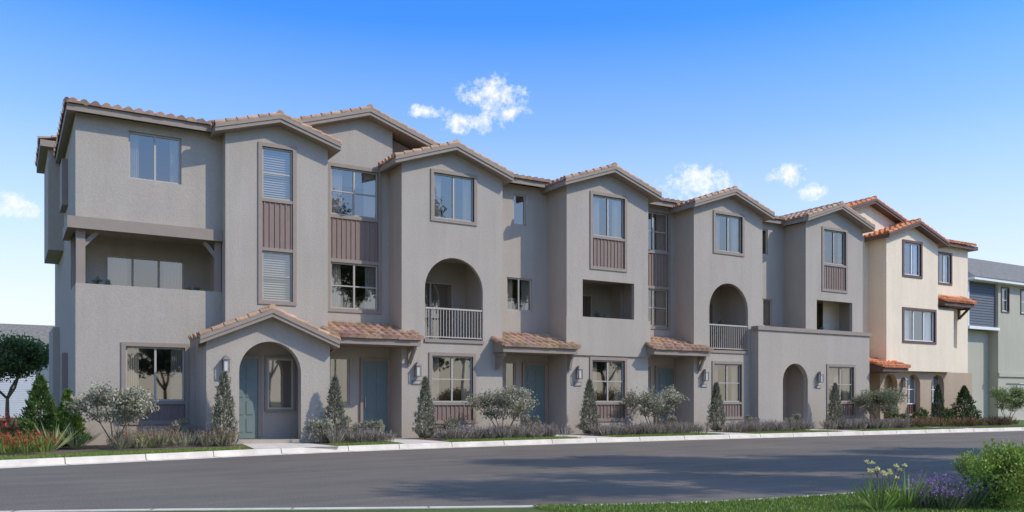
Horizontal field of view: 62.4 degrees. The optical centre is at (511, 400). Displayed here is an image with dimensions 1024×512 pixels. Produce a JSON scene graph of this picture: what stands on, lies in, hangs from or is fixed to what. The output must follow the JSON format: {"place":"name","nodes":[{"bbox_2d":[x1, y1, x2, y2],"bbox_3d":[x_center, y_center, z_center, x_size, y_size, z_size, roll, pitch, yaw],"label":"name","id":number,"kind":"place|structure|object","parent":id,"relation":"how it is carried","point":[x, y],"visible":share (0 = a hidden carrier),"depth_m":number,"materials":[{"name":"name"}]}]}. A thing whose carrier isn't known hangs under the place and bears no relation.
{"place":"outdoors","nodes":[
{"label":"outdoors","id":0,"kind":"place"},
{"bbox_2d":[0,323,54,348],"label":"roof","id":1,"kind":"structure","parent":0,"point":[35,331],"depth_m":67.35,"materials":[{"name":"grey"}]},
{"bbox_2d":[0,431,1023,510],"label":"road","id":2,"kind":"structure","parent":0,"point":[662,471],"depth_m":16.53,"materials":[{"name":"grey asphalt"}]},
{"bbox_2d":[0,492,852,511],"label":"kerb","id":3,"kind":"structure","parent":2,"relation":"on","point":[309,508],"depth_m":10.16,"materials":[{"name":"concrete"}]},
{"bbox_2d":[0,427,1023,467],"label":"kerb","id":4,"kind":"structure","parent":2,"relation":"on","point":[35,462],"depth_m":25.26,"materials":[{"name":"concrete"}]},
{"bbox_2d":[11,429,973,511],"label":"kerb joints","id":5,"kind":"object","parent":4,"relation":"on","point":[405,449],"visible":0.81,"depth_m":22.86,"materials":[{"name":"grey concrete"}]},
{"bbox_2d":[0,417,1023,459],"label":"lawn","id":6,"kind":"structure","parent":0,"point":[1021,422],"depth_m":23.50,"materials":[{"name":"plant"}]},
{"bbox_2d":[0,330,48,427],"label":"tree","id":7,"kind":"object","parent":6,"relation":"on","point":[31,356],"visible":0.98,"depth_m":37.14,"materials":[{"name":"green plant"}]},
{"bbox_2d":[0,362,48,417],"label":"siding","id":8,"kind":"object","parent":6,"relation":"on","point":[18,397],"depth_m":64.75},
{"bbox_2d":[0,445,98,455],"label":"planting bed","id":9,"kind":"object","parent":6,"relation":"on","point":[63,450],"visible":0.33,"depth_m":21.56,"materials":[{"name":"plant"}]},
{"bbox_2d":[0,411,41,437],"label":"red flowers","id":10,"kind":"object","parent":9,"relation":"on","point":[13,427],"visible":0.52,"depth_m":23.36,"materials":[{"name":"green plant"}]},
{"bbox_2d":[0,428,59,454],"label":"red flowers","id":11,"kind":"object","parent":9,"relation":"on","point":[9,444],"visible":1,"depth_m":20.41,"materials":[{"name":"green plant"}]},
{"bbox_2d":[11,374,66,438],"bbox_3d":[-12.990,0.282,23.185,1.585,2.056,1.499,0,0,-31],"label":"conifer shrub","id":12,"kind":"object","parent":9,"relation":"on","point":[40,397],"visible":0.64,"depth_m":23.05,"materials":[{"name":"green plant"}]},
{"bbox_2d":[46,388,94,447],"bbox_3d":[-12.027,0.478,23.018,1.237,1.664,1.168,0,0,-31],"label":"conifer shrub","id":13,"kind":"object","parent":9,"relation":"on","point":[76,420],"visible":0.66,"depth_m":22.82,"materials":[{"name":"green plant"}]},
{"bbox_2d":[21,420,162,450],"bbox_3d":[-11.697,0.835,21.987,5.114,0.939,1.769,0,0,-31],"label":"spiky plant","id":14,"kind":"object","parent":9,"relation":"on","point":[67,441],"visible":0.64,"depth_m":22.27,"materials":[{"name":"green plant"}]},
{"bbox_2d":[244,442,335,448],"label":"walkway","id":15,"kind":"structure","parent":6,"relation":"on","point":[276,445],"depth_m":24.31,"materials":[{"name":"concrete"}]},
{"bbox_2d":[380,437,443,443],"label":"walkway","id":16,"kind":"structure","parent":6,"relation":"on","point":[403,440],"depth_m":26.68,"materials":[{"name":"concrete"}]},
{"bbox_2d":[44,112,868,444],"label":"walls","id":17,"kind":"structure","parent":6,"relation":"on","point":[546,248],"depth_m":30.50,"materials":[{"name":"grey paint"}]},
{"bbox_2d":[91,276,110,284],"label":"potted plant","id":18,"kind":"object","parent":17,"relation":"on","point":[98,280],"visible":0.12,"depth_m":25.93,"materials":[{"name":"green plant"}]},
{"bbox_2d":[184,285,200,290],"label":"potted plant","id":19,"kind":"object","parent":17,"relation":"on","point":[195,288],"visible":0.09,"depth_m":26.97,"materials":[{"name":"green plant"}]},
{"bbox_2d":[35,97,874,351],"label":"roof tiles","id":20,"kind":"object","parent":17,"relation":"attached to","point":[336,330],"visible":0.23,"depth_m":29.32,"materials":[{"name":"brown tile"}]},
{"bbox_2d":[239,359,672,438],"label":"doors","id":21,"kind":"structure","parent":17,"relation":"attached to","point":[375,385],"depth_m":29.77,"materials":[{"name":"grey wood"}]},
{"bbox_2d":[108,134,849,402],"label":"curtains","id":22,"kind":"object","parent":17,"relation":"attached to","point":[117,273],"visible":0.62,"depth_m":29.90,"materials":[{"name":"white fabric"}]},
{"bbox_2d":[106,131,851,408],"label":"window frames","id":23,"kind":"structure","parent":17,"relation":"attached to","point":[451,379],"depth_m":29.96,"materials":[{"name":"white plastic"}]},
{"bbox_2d":[126,201,852,420],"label":"siding panels","id":24,"kind":"object","parent":17,"relation":"attached to","point":[354,240],"visible":0.74,"depth_m":29.77,"materials":[{"name":"brown wood"}]},
{"bbox_2d":[37,102,976,437],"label":"trim","id":25,"kind":"structure","parent":17,"relation":"attached to","point":[401,136],"depth_m":29.88,"materials":[{"name":"grey paint"}]},
{"bbox_2d":[219,355,907,392],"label":"wall lanterns","id":26,"kind":"object","parent":17,"relation":"attached to","point":[225,357],"depth_m":32.46,"materials":[{"name":"black metal"}]},
{"bbox_2d":[224,360,906,386],"bbox_3d":[5.721,-0.945,34.295,34.087,0.470,1.208,0,0,-32],"label":"lantern glass","id":27,"kind":"object","parent":26,"relation":"on","point":[226,368],"visible":0.96,"depth_m":32.46,"materials":[{"name":"beige glass"}]},
{"bbox_2d":[228,378,904,391],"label":"house numbers","id":28,"kind":"object","parent":17,"relation":"attached to","point":[416,382],"visible":0.83,"depth_m":32.62},
{"bbox_2d":[425,307,747,349],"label":"balcony railings","id":29,"kind":"object","parent":17,"relation":"attached to","point":[480,311],"visible":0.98,"depth_m":30.67,"materials":[{"name":"metal"}]},
{"bbox_2d":[593,310,606,317],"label":"potted plant","id":30,"kind":"object","parent":17,"relation":"on","point":[596,314],"visible":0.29,"depth_m":34.53,"materials":[{"name":"green plant"}]},
{"bbox_2d":[712,318,727,349],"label":"potted plant","id":31,"kind":"object","parent":17,"relation":"on","point":[721,320],"visible":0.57,"depth_m":37.99,"materials":[{"name":"green plant"}]},
{"bbox_2d":[762,199,977,372],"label":"trim","id":32,"kind":"structure","parent":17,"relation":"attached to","point":[919,226],"depth_m":43.39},
{"bbox_2d":[844,196,976,367],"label":"roof tiles","id":33,"kind":"object","parent":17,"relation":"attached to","point":[892,363],"visible":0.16,"depth_m":42.82,"materials":[{"name":"orange tile"}]},
{"bbox_2d":[907,404,939,413],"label":"dark siding","id":34,"kind":"object","parent":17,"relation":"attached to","point":[910,408],"visible":0.47,"depth_m":44.22,"materials":[{"name":"brown wood"}]},
{"bbox_2d":[904,244,947,402],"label":"curtains","id":35,"kind":"object","parent":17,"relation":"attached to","point":[927,326],"visible":0.41,"depth_m":44.21,"materials":[{"name":"white fabric"}]},
{"bbox_2d":[904,242,954,403],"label":"window frames","id":36,"kind":"structure","parent":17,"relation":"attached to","point":[943,255],"depth_m":44.12,"materials":[{"name":"white plastic"}]},
{"bbox_2d":[95,424,1016,450],"bbox_3d":[7.199,1.304,34.901,43.800,0.001,4.500,0,0,-31],"label":"planting bed","id":37,"kind":"object","parent":6,"relation":"on","point":[106,447],"visible":0.22,"depth_m":26.17,"materials":[{"name":"green plant"}]},
{"bbox_2d":[63,381,159,448],"bbox_3d":[-10.680,0.400,22.763,2.532,1.850,2.598,0,0,-31],"label":"shrub","id":38,"kind":"object","parent":37,"relation":"on","point":[130,402],"visible":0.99,"depth_m":22.32,"materials":[{"name":"green plant"}]},
{"bbox_2d":[106,424,239,448],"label":"perennial plants","id":39,"kind":"object","parent":37,"relation":"on","point":[123,441],"visible":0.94,"depth_m":23.54,"materials":[{"name":"green plant"}]},
{"bbox_2d":[163,417,197,443],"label":"shrub","id":40,"kind":"object","parent":37,"relation":"on","point":[182,421],"visible":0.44,"depth_m":24.71,"materials":[{"name":"green plant"}]},
{"bbox_2d":[207,370,238,445],"bbox_3d":[-8.337,0.208,24.415,0.963,2.204,0.940,0,0,-31],"label":"conifer shrub","id":41,"kind":"object","parent":37,"relation":"on","point":[221,387],"visible":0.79,"depth_m":24.35,"materials":[{"name":"green plant"}]},
{"bbox_2d":[305,417,334,442],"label":"shrub","id":42,"kind":"object","parent":37,"relation":"on","point":[320,425],"visible":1,"depth_m":25.58,"materials":[{"name":"green plant"}]},
{"bbox_2d":[321,375,350,440],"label":"conifer shrub","id":43,"kind":"object","parent":37,"relation":"on","point":[334,389],"visible":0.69,"depth_m":26.13,"materials":[{"name":"green plant"}]},
{"bbox_2d":[339,415,363,440],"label":"shrub","id":44,"kind":"object","parent":37,"relation":"on","point":[349,420],"visible":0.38,"depth_m":27.22,"materials":[{"name":"green plant"}]},
{"bbox_2d":[316,425,396,442],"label":"perennial plants","id":45,"kind":"object","parent":37,"relation":"on","point":[371,435],"visible":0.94,"depth_m":26.13,"materials":[{"name":"purple plant"}]},
{"bbox_2d":[359,419,385,434],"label":"shrub","id":46,"kind":"object","parent":37,"relation":"on","point":[377,424],"visible":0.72,"depth_m":27.22,"materials":[{"name":"green plant"}]},
{"bbox_2d":[412,376,437,438],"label":"conifer shrub","id":47,"kind":"object","parent":37,"relation":"on","point":[425,391],"visible":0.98,"depth_m":28.34,"materials":[{"name":"green plant"}]},
{"bbox_2d":[438,416,463,432],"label":"shrub","id":48,"kind":"object","parent":37,"relation":"on","point":[452,421],"visible":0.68,"depth_m":29.09,"materials":[{"name":"green plant"}]},
{"bbox_2d":[462,384,539,428],"bbox_3d":[-0.318,0.384,29.522,2.559,1.878,2.259,0,0,23],"label":"shrub","id":49,"kind":"object","parent":37,"relation":"on","point":[500,401],"visible":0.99,"depth_m":29.09,"materials":[{"name":"green plant"}]},
{"bbox_2d":[433,422,570,439],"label":"perennial plants","id":50,"kind":"object","parent":37,"relation":"on","point":[500,431],"visible":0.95,"depth_m":28.72,"materials":[{"name":"green plant"}]},
{"bbox_2d":[520,414,540,428],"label":"shrub","id":51,"kind":"object","parent":37,"relation":"on","point":[528,422],"visible":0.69,"depth_m":31.03,"materials":[{"name":"green plant"}]},
{"bbox_2d":[574,379,600,434],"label":"conifer shrub","id":52,"kind":"object","parent":37,"relation":"on","point":[585,411],"visible":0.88,"depth_m":31.86,"materials":[{"name":"green plant"}]},
{"bbox_2d":[588,419,711,435],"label":"perennial plants","id":53,"kind":"object","parent":37,"relation":"on","point":[644,428],"visible":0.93,"depth_m":31.97,"materials":[{"name":"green plant"}]},
{"bbox_2d":[621,384,689,425],"bbox_3d":[5.542,0.348,32.765,2.587,1.950,2.701,0,0,6],"label":"shrub","id":54,"kind":"object","parent":37,"relation":"on","point":[668,399],"visible":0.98,"depth_m":32.33,"materials":[{"name":"green plant"}]},
{"bbox_2d":[657,415,676,426],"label":"shrub","id":55,"kind":"object","parent":37,"relation":"on","point":[671,419],"visible":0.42,"depth_m":34.04,"materials":[{"name":"green plant"}]},
{"bbox_2d":[704,382,725,431],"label":"conifer shrub","id":56,"kind":"object","parent":37,"relation":"on","point":[716,396],"visible":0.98,"depth_m":35.07,"materials":[{"name":"green plant"}]},
{"bbox_2d":[741,414,758,422],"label":"shrub","id":57,"kind":"object","parent":37,"relation":"on","point":[749,417],"visible":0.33,"depth_m":36.40,"materials":[{"name":"green plant"}]},
{"bbox_2d":[720,418,814,431],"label":"perennial plants","id":58,"kind":"object","parent":37,"relation":"on","point":[757,426],"visible":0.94,"depth_m":35.29,"materials":[{"name":"purple plant"}]},
{"bbox_2d":[783,413,802,430],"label":"shrub","id":59,"kind":"object","parent":37,"relation":"on","point":[797,416],"visible":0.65,"depth_m":36.54,"materials":[{"name":"green plant"}]},
{"bbox_2d":[825,382,844,428],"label":"conifer shrub","id":60,"kind":"object","parent":37,"relation":"on","point":[832,405],"visible":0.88,"depth_m":38.30,"materials":[{"name":"green plant"}]},
{"bbox_2d":[820,417,913,428],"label":"perennial plants","id":61,"kind":"object","parent":37,"relation":"on","point":[877,423],"visible":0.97,"depth_m":38.76,"materials":[{"name":"purple plant"}]},
{"bbox_2d":[849,387,909,421],"bbox_3d":[17.369,0.311,39.852,2.666,2.025,2.341,0,0,31],"label":"shrub","id":62,"kind":"object","parent":37,"relation":"on","point":[887,401],"visible":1,"depth_m":39.64,"materials":[{"name":"green plant"}]},
{"bbox_2d":[883,409,907,419],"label":"shrub","id":63,"kind":"object","parent":37,"relation":"on","point":[902,416],"visible":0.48,"depth_m":41.23,"materials":[{"name":"green plant"}]},
{"bbox_2d":[910,407,929,419],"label":"shrub","id":64,"kind":"object","parent":37,"relation":"on","point":[924,413],"visible":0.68,"depth_m":42.70,"materials":[{"name":"green plant"}]},
{"bbox_2d":[929,383,946,419],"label":"conifer shrub","id":65,"kind":"object","parent":37,"relation":"on","point":[936,401],"visible":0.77,"depth_m":43.14,"materials":[{"name":"green plant"}]},
{"bbox_2d":[936,408,955,422],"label":"shrub","id":66,"kind":"object","parent":37,"relation":"on","point":[949,413],"visible":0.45,"depth_m":43.84,"materials":[{"name":"green plant"}]},
{"bbox_2d":[899,414,1018,426],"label":"perennial plants","id":67,"kind":"object","parent":37,"relation":"on","point":[922,421],"visible":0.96,"depth_m":42.25,"materials":[{"name":"red plant"}]},
{"bbox_2d":[950,385,983,419],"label":"conifer shrub","id":68,"kind":"object","parent":37,"relation":"on","point":[964,395],"visible":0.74,"depth_m":44.19,"materials":[{"name":"green plant"}]},
{"bbox_2d":[987,384,1023,424],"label":"shrub","id":69,"kind":"object","parent":37,"relation":"on","point":[1012,400],"visible":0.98,"depth_m":44.46,"materials":[{"name":"green plant"}]},
{"bbox_2d":[556,434,609,437],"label":"walkway","id":70,"kind":"structure","parent":6,"relation":"on","point":[581,436],"depth_m":30.37,"materials":[{"name":"concrete"}]},
{"bbox_2d":[692,431,751,433],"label":"walkway","id":71,"kind":"structure","parent":6,"relation":"on","point":[725,433],"depth_m":33.12,"materials":[{"name":"concrete"}]},
{"bbox_2d":[801,429,852,430],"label":"walkway","id":72,"kind":"structure","parent":6,"relation":"on","point":[823,429],"depth_m":37.05,"materials":[{"name":"concrete"}]},
{"bbox_2d":[968,284,1023,419],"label":"walls","id":73,"kind":"structure","parent":6,"relation":"on","point":[995,358],"depth_m":55.42,"materials":[{"name":"grey paint"}]},
{"bbox_2d":[968,281,995,329],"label":"siding","id":74,"kind":"object","parent":73,"relation":"attached to","point":[982,313],"visible":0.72,"depth_m":54.52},
{"bbox_2d":[968,276,1023,330],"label":"trim","id":75,"kind":"structure","parent":73,"relation":"attached to","point":[991,280],"depth_m":54.48,"materials":[{"name":"white paint"}]},
{"bbox_2d":[1001,286,1023,314],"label":"dark trim","id":76,"kind":"structure","parent":73,"relation":"attached to","point":[1008,299],"depth_m":55.72,"materials":[{"name":"grey"}]},
{"bbox_2d":[1002,288,1023,312],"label":"window frames","id":77,"kind":"structure","parent":73,"relation":"attached to","point":[1006,298],"depth_m":55.77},
{"bbox_2d":[1006,383,1023,419],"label":"garage doors","id":78,"kind":"structure","parent":73,"relation":"attached to","point":[1018,414],"depth_m":56.43,"materials":[{"name":"white metal"}]},
{"bbox_2d":[0,0,1023,383],"label":"sky","id":79,"kind":"structure","parent":0,"point":[916,106],"materials":[{"name":"blue"}]},
{"bbox_2d":[110,497,1020,511],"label":"lawn","id":80,"kind":"structure","parent":0,"point":[530,509],"depth_m":10.05,"materials":[{"name":"green plant"}]},
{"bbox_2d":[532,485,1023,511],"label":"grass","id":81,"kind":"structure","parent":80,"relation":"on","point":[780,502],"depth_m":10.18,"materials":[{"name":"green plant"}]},
{"bbox_2d":[850,460,937,509],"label":"yellow lilies","id":82,"kind":"object","parent":80,"relation":"on","point":[888,499],"visible":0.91,"depth_m":10.06,"materials":[{"name":"green plant"}]},
{"bbox_2d":[899,470,995,510],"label":"lavender plants","id":83,"kind":"object","parent":80,"relation":"on","point":[951,495],"visible":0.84,"depth_m":10.04,"materials":[{"name":"purple plant"}]},
{"bbox_2d":[951,438,1023,509],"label":"round shrub","id":84,"kind":"object","parent":80,"relation":"on","point":[1000,467],"visible":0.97,"depth_m":10.06,"materials":[{"name":"green plant"}]},
{"bbox_2d":[869,371,971,420],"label":"walls base","id":85,"kind":"object","parent":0,"point":[951,384],"visible":0.54,"depth_m":44.33,"materials":[{"name":"beige paint"}]},
{"bbox_2d":[823,205,967,412],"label":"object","id":86,"kind":"object","parent":85,"relation":"on","point":[889,291],"visible":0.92,"depth_m":43.23,"materials":[{"name":"beige paint"}]},
{"bbox_2d":[968,258,1023,281],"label":"roof","id":87,"kind":"structure","parent":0,"point":[992,269],"depth_m":59.11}
]}

